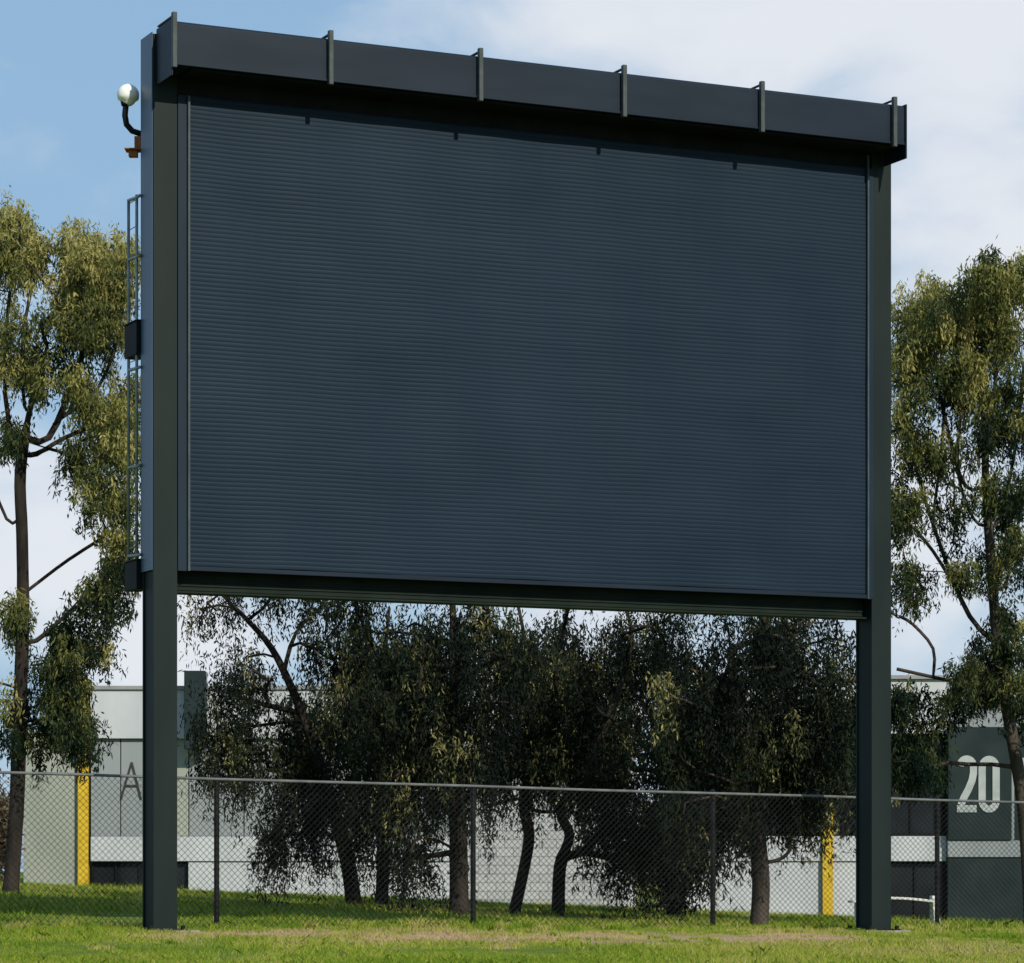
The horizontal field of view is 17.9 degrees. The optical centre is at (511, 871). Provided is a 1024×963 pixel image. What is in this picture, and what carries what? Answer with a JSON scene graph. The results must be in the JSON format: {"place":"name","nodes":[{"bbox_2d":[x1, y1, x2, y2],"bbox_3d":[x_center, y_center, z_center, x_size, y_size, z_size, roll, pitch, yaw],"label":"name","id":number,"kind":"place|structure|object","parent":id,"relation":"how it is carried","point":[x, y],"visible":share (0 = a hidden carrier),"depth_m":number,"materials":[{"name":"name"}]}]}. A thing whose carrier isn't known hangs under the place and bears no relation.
{"place":"outdoors","nodes":[
{"label":"outdoors","id":0,"kind":"place"},
{"bbox_2d":[0,880,1023,929],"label":"rough grass","id":1,"kind":"structure","parent":0,"point":[87,901],"depth_m":51.91,"materials":[{"name":"green plant"}]},
{"bbox_2d":[0,872,1023,962],"bbox_3d":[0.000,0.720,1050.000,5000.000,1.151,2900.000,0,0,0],"label":"ground","id":2,"kind":"structure","parent":0,"point":[546,952],"depth_m":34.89,"materials":[{"name":"green plant"}]},
{"bbox_2d":[0,768,25,881],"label":"shrub","id":3,"kind":"object","parent":2,"relation":"on","point":[3,811],"visible":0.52,"depth_m":65.85,"materials":[{"name":"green plant"}]},
{"bbox_2d":[0,185,140,894],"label":"gum tree","id":4,"kind":"object","parent":2,"relation":"on","point":[88,305],"visible":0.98,"depth_m":54.06,"materials":[{"name":"green plant"}]},
{"bbox_2d":[177,595,436,906],"bbox_3d":[-3.469,-2.532,54.075,4.557,7.080,4.663,0,0,0],"label":"drooping tree","id":5,"kind":"object","parent":2,"relation":"on","point":[312,762],"visible":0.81,"depth_m":53.36,"materials":[{"name":"green plant"}]},
{"bbox_2d":[23,671,635,906],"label":"office building","id":6,"kind":"structure","parent":2,"relation":"on","point":[121,707],"depth_m":75.00,"materials":[{"name":"white concrete"}]},
{"bbox_2d":[91,862,187,889],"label":"window","id":7,"kind":"structure","parent":6,"relation":"in","point":[131,868],"depth_m":75.15,"materials":[{"name":"black glass"}]},
{"bbox_2d":[267,603,563,904],"bbox_3d":[-1.572,-2.348,60.885,5.888,6.087,4.238,0,0,0],"label":"drooping tree","id":8,"kind":"object","parent":2,"relation":"on","point":[339,773],"visible":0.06,"depth_m":60.35,"materials":[{"name":"green plant"}]},
{"bbox_2d":[288,602,577,914],"bbox_3d":[-1.302,-2.525,51.847,4.672,7.508,4.388,0,0,0],"label":"drooping tree","id":9,"kind":"object","parent":2,"relation":"on","point":[447,718],"visible":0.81,"depth_m":51.12,"materials":[{"name":"green plant"}]},
{"bbox_2d":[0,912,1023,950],"bbox_3d":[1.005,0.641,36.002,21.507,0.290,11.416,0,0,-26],"label":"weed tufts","id":10,"kind":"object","parent":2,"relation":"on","point":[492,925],"visible":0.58,"depth_m":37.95,"materials":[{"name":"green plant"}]},
{"bbox_2d":[0,771,1023,927],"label":"chain link fence","id":11,"kind":"object","parent":2,"relation":"on","point":[473,786],"visible":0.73,"depth_m":39.43,"materials":[{"name":"metal"}]},
{"bbox_2d":[123,11,909,932],"bbox_3d":[0.318,-4.247,38.161,10.202,10.325,1.435,0,0,-25],"label":"scoreboard","id":12,"kind":"object","parent":2,"relation":"on","point":[429,327],"visible":0.98,"depth_m":37.77,"materials":[{"name":"paint"}]},
{"bbox_2d":[117,84,140,157],"bbox_3d":[-4.255,-8.459,36.550,0.383,0.822,0.250,0,0,0],"label":"wall lamp","id":13,"kind":"object","parent":12,"relation":"attached to","point":[127,95],"visible":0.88,"depth_m":36.50,"materials":[{"name":"glass"}]},
{"bbox_2d":[448,606,637,913],"bbox_3d":[0.616,-3.061,56.054,3.168,7.782,4.871,0,0,9],"label":"drooping tree","id":14,"kind":"object","parent":2,"relation":"on","point":[552,772],"visible":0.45,"depth_m":55.42,"materials":[{"name":"green plant"}]},
{"bbox_2d":[497,609,722,920],"bbox_3d":[1.998,-2.787,54.949,3.898,7.969,3.911,0,0,-30],"label":"drooping tree","id":15,"kind":"object","parent":2,"relation":"on","point":[627,652],"visible":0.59,"depth_m":54.42,"materials":[{"name":"green plant"}]},
{"bbox_2d":[514,609,905,915],"bbox_3d":[3.489,-1.902,61.998,8.168,6.212,4.679,0,0,0],"label":"drooping tree","id":16,"kind":"object","parent":2,"relation":"on","point":[577,837],"visible":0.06,"depth_m":61.47,"materials":[{"name":"green plant"}]},
{"bbox_2d":[627,612,892,924],"bbox_3d":[3.626,-2.507,49.918,4.373,6.950,4.451,0,0,0],"label":"drooping tree","id":17,"kind":"object","parent":2,"relation":"on","point":[821,759],"visible":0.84,"depth_m":49.11,"materials":[{"name":"green plant"}]},
{"bbox_2d":[666,675,1023,922],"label":"numbered building","id":18,"kind":"structure","parent":2,"relation":"on","point":[987,743],"depth_m":74.85,"materials":[{"name":"grey concrete"}]},
{"bbox_2d":[694,734,943,834],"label":"window","id":19,"kind":"structure","parent":18,"relation":"in","point":[909,807],"depth_m":75.15,"materials":[{"name":"black glass"}]},
{"bbox_2d":[891,862,944,919],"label":"window","id":20,"kind":"structure","parent":18,"relation":"in","point":[897,905],"depth_m":75.15,"materials":[{"name":"grey glass"}]},
{"bbox_2d":[848,896,940,923],"bbox_3d":[5.429,0.610,45.995,1.309,0.540,0.300,0,0,-8],"label":"bench","id":21,"kind":"object","parent":2,"relation":"on","point":[931,901],"visible":0.41,"depth_m":45.94,"materials":[{"name":"white paint"}]},
{"bbox_2d":[891,233,1023,921],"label":"gum tree","id":22,"kind":"object","parent":2,"relation":"on","point":[974,322],"visible":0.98,"depth_m":55.06,"materials":[{"name":"green plant"}]},
{"bbox_2d":[0,0,1023,871],"label":"sky","id":23,"kind":"structure","parent":0,"point":[957,66],"materials":[{"name":"blue"}]}
]}

